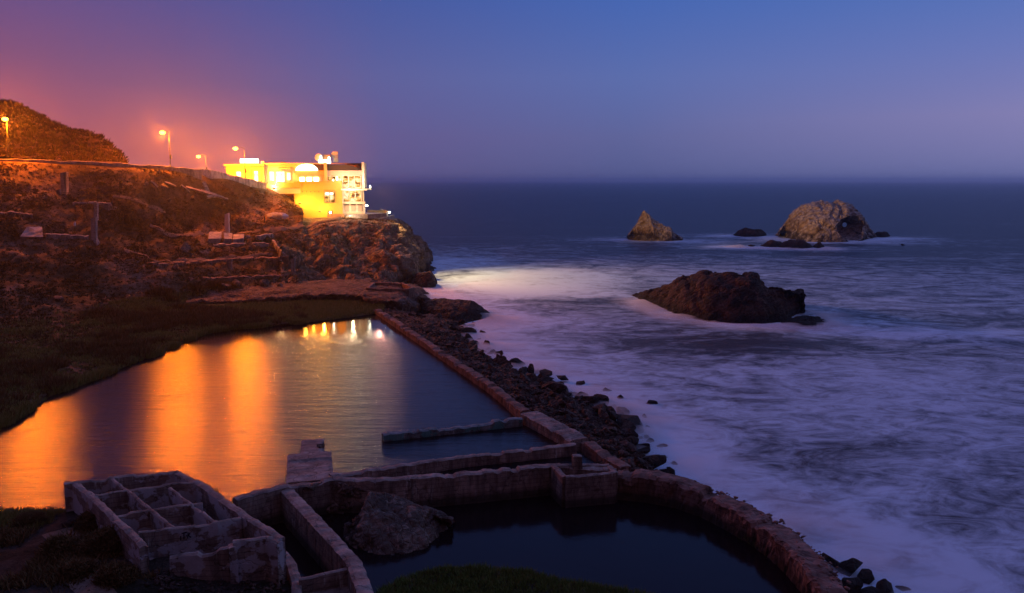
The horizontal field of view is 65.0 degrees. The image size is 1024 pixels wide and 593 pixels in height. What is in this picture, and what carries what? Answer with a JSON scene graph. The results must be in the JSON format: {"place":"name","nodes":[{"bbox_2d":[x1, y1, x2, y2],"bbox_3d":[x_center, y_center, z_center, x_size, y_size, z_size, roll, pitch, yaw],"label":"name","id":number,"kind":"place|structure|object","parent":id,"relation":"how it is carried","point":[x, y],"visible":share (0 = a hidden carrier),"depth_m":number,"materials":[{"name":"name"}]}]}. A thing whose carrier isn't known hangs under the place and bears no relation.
{"place":"outdoors","nodes":[
{"label":"outdoors","id":0,"kind":"place"},
{"bbox_2d":[0,106,125,162],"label":"hill","id":1,"kind":"structure","parent":0,"point":[92,139],"depth_m":202.53,"materials":[{"name":"plant"}]},
{"bbox_2d":[0,97,128,162],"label":"scrub","id":2,"kind":"object","parent":1,"relation":"on","point":[93,154],"visible":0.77,"depth_m":200.70,"materials":[{"name":"green plant"}]},
{"bbox_2d":[42,528,116,592],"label":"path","id":3,"kind":"structure","parent":0,"point":[83,584],"depth_m":47.22,"materials":[{"name":"soil"}]},
{"bbox_2d":[113,195,165,212],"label":"path","id":4,"kind":"structure","parent":0,"point":[154,207],"depth_m":175.23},
{"bbox_2d":[0,161,302,403],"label":"hillside","id":5,"kind":"structure","parent":0,"point":[64,214],"depth_m":165.26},
{"bbox_2d":[0,211,32,218],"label":"ruin wall","id":6,"kind":"structure","parent":5,"relation":"on","point":[19,213],"depth_m":155.77,"materials":[{"name":"concrete"}]},
{"bbox_2d":[20,227,42,239],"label":"concrete slab","id":7,"kind":"structure","parent":5,"relation":"on","point":[33,232],"depth_m":152.42,"materials":[{"name":"concrete"}]},
{"bbox_2d":[60,172,68,194],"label":"concrete pillar","id":8,"kind":"structure","parent":5,"relation":"on","point":[64,178],"depth_m":166.22,"materials":[{"name":"concrete"}]},
{"bbox_2d":[46,233,88,240],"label":"ruin wall","id":9,"kind":"structure","parent":5,"relation":"on","point":[63,237],"depth_m":155.19,"materials":[{"name":"concrete"}]},
{"bbox_2d":[72,201,116,210],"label":"ruin wall","id":10,"kind":"structure","parent":5,"relation":"on","point":[105,205],"depth_m":167.87,"materials":[{"name":"concrete"}]},
{"bbox_2d":[90,217,99,244],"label":"concrete pillar","id":11,"kind":"structure","parent":5,"relation":"on","point":[94,229],"depth_m":157.68,"materials":[{"name":"concrete"}]},
{"bbox_2d":[94,202,98,219],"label":"concrete pillar","id":12,"kind":"structure","parent":5,"relation":"on","point":[96,208],"depth_m":162.99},
{"bbox_2d":[0,159,201,179],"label":"road wall","id":13,"kind":"structure","parent":5,"relation":"on","point":[196,173],"depth_m":180.13,"materials":[{"name":"concrete"}]},
{"bbox_2d":[0,162,303,415],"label":"scrub","id":14,"kind":"object","parent":5,"relation":"on","point":[130,255],"visible":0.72,"depth_m":159.42,"materials":[{"name":"brown plant"}]},
{"bbox_2d":[0,279,307,418],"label":"marsh grass","id":15,"kind":"structure","parent":5,"relation":"on","point":[34,350],"depth_m":119.11,"materials":[{"name":"green plant"}]},
{"bbox_2d":[179,241,190,252],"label":"boulder","id":16,"kind":"object","parent":5,"relation":"on","point":[185,247],"visible":1,"depth_m":170.79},
{"bbox_2d":[185,186,227,200],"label":"fallen beam","id":17,"kind":"structure","parent":5,"relation":"on","point":[201,191],"depth_m":192.30,"materials":[{"name":"concrete"}]},
{"bbox_2d":[207,232,220,243],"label":"concrete block","id":18,"kind":"structure","parent":5,"relation":"on","point":[214,237],"depth_m":183.42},
{"bbox_2d":[149,255,288,266],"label":"terrace wall","id":19,"kind":"structure","parent":5,"relation":"on","point":[275,260],"depth_m":174.90,"materials":[{"name":"red concrete"}]},
{"bbox_2d":[224,213,229,232],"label":"concrete pillar","id":20,"kind":"structure","parent":5,"relation":"on","point":[227,223],"depth_m":189.01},
{"bbox_2d":[223,232,231,242],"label":"concrete block","id":21,"kind":"structure","parent":5,"relation":"on","point":[227,237],"depth_m":185.29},
{"bbox_2d":[200,168,266,188],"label":"retaining wall","id":22,"kind":"structure","parent":5,"relation":"on","point":[211,174],"depth_m":205.21,"materials":[{"name":"white concrete"}]},
{"bbox_2d":[187,274,286,280],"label":"terrace wall","id":23,"kind":"structure","parent":5,"relation":"on","point":[231,278],"depth_m":167.66,"materials":[{"name":"red concrete"}]},
{"bbox_2d":[233,234,243,242],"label":"concrete block","id":24,"kind":"structure","parent":5,"relation":"on","point":[238,238],"depth_m":186.46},
{"bbox_2d":[212,242,268,246],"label":"terrace wall","id":25,"kind":"structure","parent":5,"relation":"on","point":[261,244],"depth_m":185.11,"materials":[{"name":"concrete"}]},
{"bbox_2d":[246,233,273,239],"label":"terrace wall","id":26,"kind":"structure","parent":5,"relation":"on","point":[261,237],"depth_m":190.83,"materials":[{"name":"concrete"}]},
{"bbox_2d":[266,212,288,219],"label":"white rock","id":27,"kind":"object","parent":5,"relation":"on","point":[278,215],"visible":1,"depth_m":203.84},
{"bbox_2d":[272,239,286,255],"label":"stair curb","id":28,"kind":"structure","parent":5,"relation":"on","point":[276,247],"depth_m":186.78,"materials":[{"name":"concrete"}]},
{"bbox_2d":[124,249,278,262],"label":"path","id":29,"kind":"structure","parent":0,"point":[231,256],"depth_m":175.25,"materials":[{"name":"soil"}]},
{"bbox_2d":[150,223,260,236],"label":"path","id":30,"kind":"structure","parent":0,"point":[197,232],"depth_m":180.36,"materials":[{"name":"soil"}]},
{"bbox_2d":[189,298,385,330],"bbox_3d":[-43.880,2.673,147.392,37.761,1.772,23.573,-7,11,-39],"label":"marsh grass","id":31,"kind":"structure","parent":0,"point":[317,307],"depth_m":150.62,"materials":[{"name":"green plant"}]},
{"bbox_2d":[0,314,596,509],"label":"pond water","id":32,"kind":"structure","parent":0,"point":[230,414],"depth_m":84.64,"materials":[{"name":"blue liquid"}]},
{"bbox_2d":[0,317,307,429],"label":"shore reeds","id":33,"kind":"object","parent":32,"relation":"in","point":[92,376],"visible":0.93,"depth_m":102.24,"materials":[{"name":"green plant"}]},
{"bbox_2d":[286,439,332,483],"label":"pond platform","id":34,"kind":"structure","parent":32,"relation":"in","point":[311,462],"depth_m":67.64,"materials":[{"name":"concrete"}]},
{"bbox_2d":[381,417,522,441],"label":"basin wall","id":35,"kind":"structure","parent":32,"relation":"in","point":[511,422],"depth_m":78.48,"materials":[{"name":"grey concrete"}]},
{"bbox_2d":[328,443,576,477],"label":"basin wall","id":36,"kind":"structure","parent":32,"relation":"in","point":[479,459],"depth_m":69.31,"materials":[{"name":"concrete"}]},
{"bbox_2d":[263,217,343,232],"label":"path","id":37,"kind":"structure","parent":0,"point":[273,229],"depth_m":203.11,"materials":[{"name":"soil"}]},
{"bbox_2d":[186,279,428,313],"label":"rock ledge","id":38,"kind":"object","parent":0,"point":[345,289],"visible":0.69,"depth_m":159.17,"materials":[{"name":"stone"}]},
{"bbox_2d":[366,282,413,296],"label":"ledge basin","id":39,"kind":"object","parent":38,"relation":"on","point":[407,289],"visible":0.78,"depth_m":162.01,"materials":[{"name":"red concrete"}]},
{"bbox_2d":[276,217,432,283],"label":"cliff","id":40,"kind":"structure","parent":0,"point":[400,242],"depth_m":202.69,"materials":[{"name":"stone"}]},
{"bbox_2d":[223,151,371,217],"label":"clifftop building","id":41,"kind":"structure","parent":40,"relation":"on","point":[323,186],"depth_m":224.15,"materials":[{"name":"paint"}]},
{"bbox_2d":[276,171,284,181],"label":"window","id":42,"kind":"structure","parent":41,"relation":"in","point":[280,175],"depth_m":225.25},
{"bbox_2d":[296,164,317,169],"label":"arched window","id":43,"kind":"structure","parent":41,"relation":"in","point":[305,166],"depth_m":223.49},
{"bbox_2d":[324,191,334,202],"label":"window","id":44,"kind":"structure","parent":41,"relation":"in","point":[328,198],"depth_m":223.82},
{"bbox_2d":[342,176,348,187],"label":"window","id":45,"kind":"structure","parent":41,"relation":"in","point":[344,178],"depth_m":224.15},
{"bbox_2d":[343,190,349,201],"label":"window","id":46,"kind":"structure","parent":41,"relation":"in","point":[346,192],"depth_m":225.19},
{"bbox_2d":[348,176,354,187],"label":"window","id":47,"kind":"structure","parent":41,"relation":"in","point":[350,178],"depth_m":224.15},
{"bbox_2d":[354,176,360,187],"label":"window","id":48,"kind":"structure","parent":41,"relation":"in","point":[357,178],"depth_m":224.15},
{"bbox_2d":[355,190,360,201],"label":"window","id":49,"kind":"structure","parent":41,"relation":"in","point":[357,192],"depth_m":225.19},
{"bbox_2d":[279,216,426,283],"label":"scrub","id":50,"kind":"object","parent":40,"relation":"on","point":[349,218],"visible":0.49,"depth_m":203.91,"materials":[{"name":"green plant"}]},
{"bbox_2d":[346,205,393,219],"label":"sea terrace","id":51,"kind":"structure","parent":40,"relation":"on","point":[376,214],"depth_m":225.77,"materials":[{"name":"concrete"}]},
{"bbox_2d":[0,511,754,592],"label":"ground","id":52,"kind":"structure","parent":0,"point":[12,557],"depth_m":50.11,"materials":[{"name":"plant"}]},
{"bbox_2d":[5,509,48,527],"bbox_3d":[-34.233,15.683,56.793,2.545,0.928,2.654,4,9,27],"label":"bush","id":53,"kind":"object","parent":52,"relation":"on","point":[31,516],"visible":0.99,"depth_m":56.59,"materials":[{"name":"green plant"}]},
{"bbox_2d":[0,505,65,529],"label":"grass","id":54,"kind":"structure","parent":52,"relation":"on","point":[7,514],"depth_m":58.04,"materials":[{"name":"green plant"}]},
{"bbox_2d":[33,530,80,558],"bbox_3d":[-29.342,15.948,51.745,2.871,1.388,2.803,-3,9,-17],"label":"bush","id":55,"kind":"object","parent":52,"relation":"on","point":[58,542],"visible":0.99,"depth_m":51.43,"materials":[{"name":"green plant"}]},
{"bbox_2d":[0,511,161,592],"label":"ground scrub","id":56,"kind":"object","parent":52,"relation":"on","point":[15,535],"visible":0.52,"depth_m":49.54,"materials":[{"name":"green plant"}]},
{"bbox_2d":[71,508,97,530],"bbox_3d":[-29.105,15.505,56.186,2.910,1.540,2.976,5,10,30],"label":"bush","id":57,"kind":"object","parent":52,"relation":"on","point":[85,520],"visible":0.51,"depth_m":55.49,"materials":[{"name":"green plant"}]},
{"bbox_2d":[89,558,143,589],"bbox_3d":[-23.626,16.435,48.048,3.016,1.253,3.105,0,8,0],"label":"bush","id":58,"kind":"object","parent":52,"relation":"on","point":[120,572],"visible":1,"depth_m":47.52,"materials":[{"name":"green plant"}]},
{"bbox_2d":[64,470,286,584],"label":"ruined cell block","id":59,"kind":"structure","parent":52,"relation":"on","point":[191,527],"depth_m":52.56,"materials":[{"name":"concrete"}]},
{"bbox_2d":[286,551,301,592],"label":"channel wall","id":60,"kind":"structure","parent":52,"relation":"on","point":[293,575],"depth_m":50.14,"materials":[{"name":"concrete"}]},
{"bbox_2d":[299,568,347,592],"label":"channel wall","id":61,"kind":"structure","parent":52,"relation":"on","point":[332,579],"depth_m":49.31,"materials":[{"name":"concrete"}]},
{"bbox_2d":[281,488,373,592],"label":"channel wall","id":62,"kind":"structure","parent":52,"relation":"on","point":[324,545],"depth_m":54.64,"materials":[{"name":"concrete"}]},
{"bbox_2d":[311,586,349,592],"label":"concrete slab","id":63,"kind":"structure","parent":52,"relation":"on","point":[345,589],"depth_m":49.30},
{"bbox_2d":[232,463,616,525],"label":"pool wall","id":64,"kind":"structure","parent":52,"relation":"on","point":[263,506],"depth_m":64.36,"materials":[{"name":"concrete"}]},
{"bbox_2d":[309,536,770,592],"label":"grass","id":65,"kind":"structure","parent":52,"relation":"on","point":[544,579],"depth_m":50.87,"materials":[{"name":"green plant"}]},
{"bbox_2d":[617,469,847,592],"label":"pool wall","id":66,"kind":"structure","parent":52,"relation":"on","point":[801,566],"depth_m":59.44,"materials":[{"name":"grey concrete"}]},
{"bbox_2d":[693,480,850,592],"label":"rim rubble","id":67,"kind":"object","parent":66,"relation":"on","point":[774,522],"visible":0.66,"depth_m":55.65,"materials":[{"name":"stone"}]},
{"bbox_2d":[0,0,1023,181],"label":"sky","id":68,"kind":"structure","parent":0,"point":[407,90],"materials":[{"name":"blue"}]},
{"bbox_2d":[383,308,649,468],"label":"embankment","id":69,"kind":"structure","parent":0,"point":[445,329],"depth_m":118.38,"materials":[{"name":"stone"}]},
{"bbox_2d":[373,309,530,416],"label":"sea wall","id":70,"kind":"structure","parent":69,"relation":"on","point":[511,405],"depth_m":102.86,"materials":[{"name":"grey concrete"}]},
{"bbox_2d":[464,327,476,333],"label":"boulder","id":71,"kind":"object","parent":69,"relation":"on","point":[471,330],"visible":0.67,"depth_m":139.35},
{"bbox_2d":[496,354,509,364],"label":"boulder","id":72,"kind":"object","parent":69,"relation":"on","point":[500,360],"visible":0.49,"depth_m":113.44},
{"bbox_2d":[509,358,525,366],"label":"boulder","id":73,"kind":"object","parent":69,"relation":"on","point":[516,362],"visible":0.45,"depth_m":115.65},
{"bbox_2d":[386,308,665,472],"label":"bank rubble","id":74,"kind":"object","parent":69,"relation":"on","point":[596,429],"visible":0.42,"depth_m":90.69,"materials":[{"name":"stone"}]},
{"bbox_2d":[537,375,553,382],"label":"boulder","id":75,"kind":"object","parent":69,"relation":"on","point":[544,378],"visible":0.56,"depth_m":104.62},
{"bbox_2d":[539,369,551,376],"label":"boulder","id":76,"kind":"object","parent":69,"relation":"on","point":[546,372],"visible":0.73,"depth_m":107.98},
{"bbox_2d":[541,381,565,391],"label":"boulder","id":77,"kind":"object","parent":69,"relation":"on","point":[556,386],"visible":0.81,"depth_m":96.19,"materials":[{"name":"stone"}]},
{"bbox_2d":[520,411,588,451],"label":"sea wall","id":78,"kind":"structure","parent":69,"relation":"on","point":[556,431],"depth_m":77.51,"materials":[{"name":"concrete"}]},
{"bbox_2d":[581,406,592,415],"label":"boulder","id":79,"kind":"object","parent":69,"relation":"on","point":[585,410],"visible":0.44,"depth_m":86.11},
{"bbox_2d":[581,396,600,405],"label":"boulder","id":80,"kind":"object","parent":69,"relation":"on","point":[594,400],"visible":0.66,"depth_m":95.16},
{"bbox_2d":[586,417,602,424],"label":"boulder","id":81,"kind":"object","parent":69,"relation":"on","point":[598,421],"visible":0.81,"depth_m":82.68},
{"bbox_2d":[594,394,608,404],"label":"boulder","id":82,"kind":"object","parent":69,"relation":"on","point":[603,398],"visible":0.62,"depth_m":95.26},
{"bbox_2d":[598,404,608,420],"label":"boulder","id":83,"kind":"object","parent":69,"relation":"on","point":[603,413],"visible":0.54,"depth_m":86.20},
{"bbox_2d":[580,441,630,471],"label":"sea wall","id":84,"kind":"structure","parent":69,"relation":"on","point":[594,451],"depth_m":71.11,"materials":[{"name":"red concrete"}]},
{"bbox_2d":[606,410,618,420],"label":"boulder","id":85,"kind":"object","parent":69,"relation":"on","point":[613,415],"visible":0.59,"depth_m":87.22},
{"bbox_2d":[618,450,627,457],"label":"boulder","id":86,"kind":"object","parent":69,"relation":"on","point":[623,453],"visible":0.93,"depth_m":71.93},
{"bbox_2d":[619,440,636,451],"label":"boulder","id":87,"kind":"object","parent":69,"relation":"on","point":[629,446],"visible":0.77,"depth_m":74.67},
{"bbox_2d":[621,420,635,430],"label":"boulder","id":88,"kind":"object","parent":69,"relation":"on","point":[627,424],"visible":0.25,"depth_m":84.25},
{"bbox_2d":[620,428,638,437],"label":"boulder","id":89,"kind":"object","parent":69,"relation":"on","point":[628,432],"visible":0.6,"depth_m":80.96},
{"bbox_2d":[617,414,643,433],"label":"boulder","id":90,"kind":"object","parent":69,"relation":"on","point":[634,420],"visible":0.58,"depth_m":86.38,"materials":[{"name":"stone"}]},
{"bbox_2d":[623,436,638,444],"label":"boulder","id":91,"kind":"object","parent":69,"relation":"on","point":[634,440],"visible":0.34,"depth_m":79.17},
{"bbox_2d":[633,456,648,469],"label":"boulder","id":92,"kind":"object","parent":69,"relation":"on","point":[640,462],"visible":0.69,"depth_m":69.87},
{"bbox_2d":[642,454,666,468],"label":"boulder","id":93,"kind":"object","parent":69,"relation":"on","point":[656,460],"visible":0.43,"depth_m":73.97,"materials":[{"name":"stone"}]},
{"bbox_2d":[659,468,674,474],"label":"boulder","id":94,"kind":"object","parent":69,"relation":"on","point":[670,470],"visible":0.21,"depth_m":72.57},
{"bbox_2d":[270,495,799,592],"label":"pool water","id":95,"kind":"structure","parent":0,"point":[652,548],"depth_m":57.20,"materials":[{"name":"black liquid"}]},
{"bbox_2d":[305,482,367,513],"bbox_3d":[-14.587,15.944,63.382,6.459,3.139,3.587,3,9,20],"label":"pool rock","id":96,"kind":"object","parent":95,"relation":"in","point":[343,488],"visible":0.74,"depth_m":63.15,"materials":[{"name":"stone"}]},
{"bbox_2d":[343,491,454,554],"bbox_3d":[-8.804,16.445,60.015,7.982,3.326,7.667,5,9,29],"label":"pool rock","id":97,"kind":"object","parent":95,"relation":"in","point":[383,523],"visible":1,"depth_m":58.39,"materials":[{"name":"stone"}]},
{"bbox_2d":[550,454,617,507],"bbox_3d":[5.908,15.573,66.086,5.221,4.941,3.244,-1,8,-8],"label":"square well","id":98,"kind":"object","parent":95,"relation":"in","point":[575,489],"visible":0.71,"depth_m":64.86,"materials":[{"name":"concrete"}]},
{"bbox_2d":[364,182,1023,592],"bbox_3d":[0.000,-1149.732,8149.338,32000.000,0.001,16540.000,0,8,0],"label":"sea","id":99,"kind":"structure","parent":0,"point":[876,424],"depth_m":133.62,"materials":[{"name":"blue liquid"}]},
{"bbox_2d":[410,271,436,288],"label":"sea rock","id":100,"kind":"object","parent":99,"relation":"in","point":[426,280],"visible":0.84,"depth_m":200.14,"materials":[{"name":"stone"}]},
{"bbox_2d":[418,295,493,321],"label":"rock spit","id":101,"kind":"structure","parent":99,"relation":"in","point":[460,309],"depth_m":156.53,"materials":[{"name":"stone"}]},
{"bbox_2d":[616,407,629,414],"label":"boulder","id":102,"kind":"object","parent":99,"relation":"in","point":[623,410],"visible":0.46,"depth_m":91.24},
{"bbox_2d":[627,210,682,240],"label":"sea rock","id":103,"kind":"object","parent":99,"relation":"in","point":[647,227],"visible":0.96,"depth_m":356.53,"materials":[{"name":"stone"}]},
{"bbox_2d":[631,270,806,323],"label":"sea rock","id":104,"kind":"object","parent":99,"relation":"in","point":[750,297],"visible":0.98,"depth_m":156.27,"materials":[{"name":"stone"}]},
{"bbox_2d":[733,227,766,236],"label":"sea rock","id":105,"kind":"object","parent":99,"relation":"in","point":[746,232],"visible":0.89,"depth_m":384.25,"materials":[{"name":"stone"}]},
{"bbox_2d":[761,240,781,246],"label":"sea rock","id":106,"kind":"object","parent":99,"relation":"in","point":[771,243],"visible":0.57,"depth_m":324.09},
{"bbox_2d":[779,239,812,248],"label":"sea rock","id":107,"kind":"object","parent":99,"relation":"in","point":[796,244],"visible":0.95,"depth_m":317.57,"materials":[{"name":"stone"}]},
{"bbox_2d":[781,315,828,326],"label":"sea rock","id":108,"kind":"object","parent":99,"relation":"in","point":[806,321],"visible":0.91,"depth_m":150.24,"materials":[{"name":"stone"}]},
{"bbox_2d":[775,199,876,241],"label":"arch rock","id":109,"kind":"object","parent":99,"relation":"in","point":[820,221],"visible":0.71,"depth_m":360.32,"materials":[{"name":"stone"}]},
{"bbox_2d":[822,552,839,569],"bbox_3d":[22.156,18.336,55.478,1.379,0.603,1.703,25,0,-31],"label":"boulder","id":110,"kind":"object","parent":99,"relation":"in","point":[834,562],"visible":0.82,"depth_m":55.09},
{"bbox_2d":[836,558,862,576],"bbox_3d":[22.968,18.520,55.065,1.628,0.953,1.684,-2,29,49],"label":"boulder","id":111,"kind":"object","parent":99,"relation":"in","point":[849,567],"visible":0.91,"depth_m":54.69,"materials":[{"name":"stone"}]},
{"bbox_2d":[842,577,862,592],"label":"boulder","id":112,"kind":"object","parent":99,"relation":"in","point":[855,585],"visible":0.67,"depth_m":51.73,"materials":[{"name":"stone"}]},
{"bbox_2d":[857,568,874,583],"bbox_3d":[23.688,18.831,53.794,1.197,0.848,1.265,-1,22,33],"label":"boulder","id":113,"kind":"object","parent":99,"relation":"in","point":[867,576],"visible":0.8,"depth_m":53.54,"materials":[{"name":"stone"}]},
{"bbox_2d":[859,586,885,592],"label":"boulder","id":114,"kind":"object","parent":99,"relation":"in","point":[870,589],"visible":0.89,"depth_m":51.54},
{"bbox_2d":[875,231,889,236],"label":"sea rock","id":115,"kind":"object","parent":99,"relation":"in","point":[882,234],"visible":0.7,"depth_m":380.51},
{"bbox_2d":[876,578,893,592],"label":"boulder","id":116,"kind":"object","parent":99,"relation":"in","point":[885,584],"visible":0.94,"depth_m":51.92,"materials":[{"name":"stone"}]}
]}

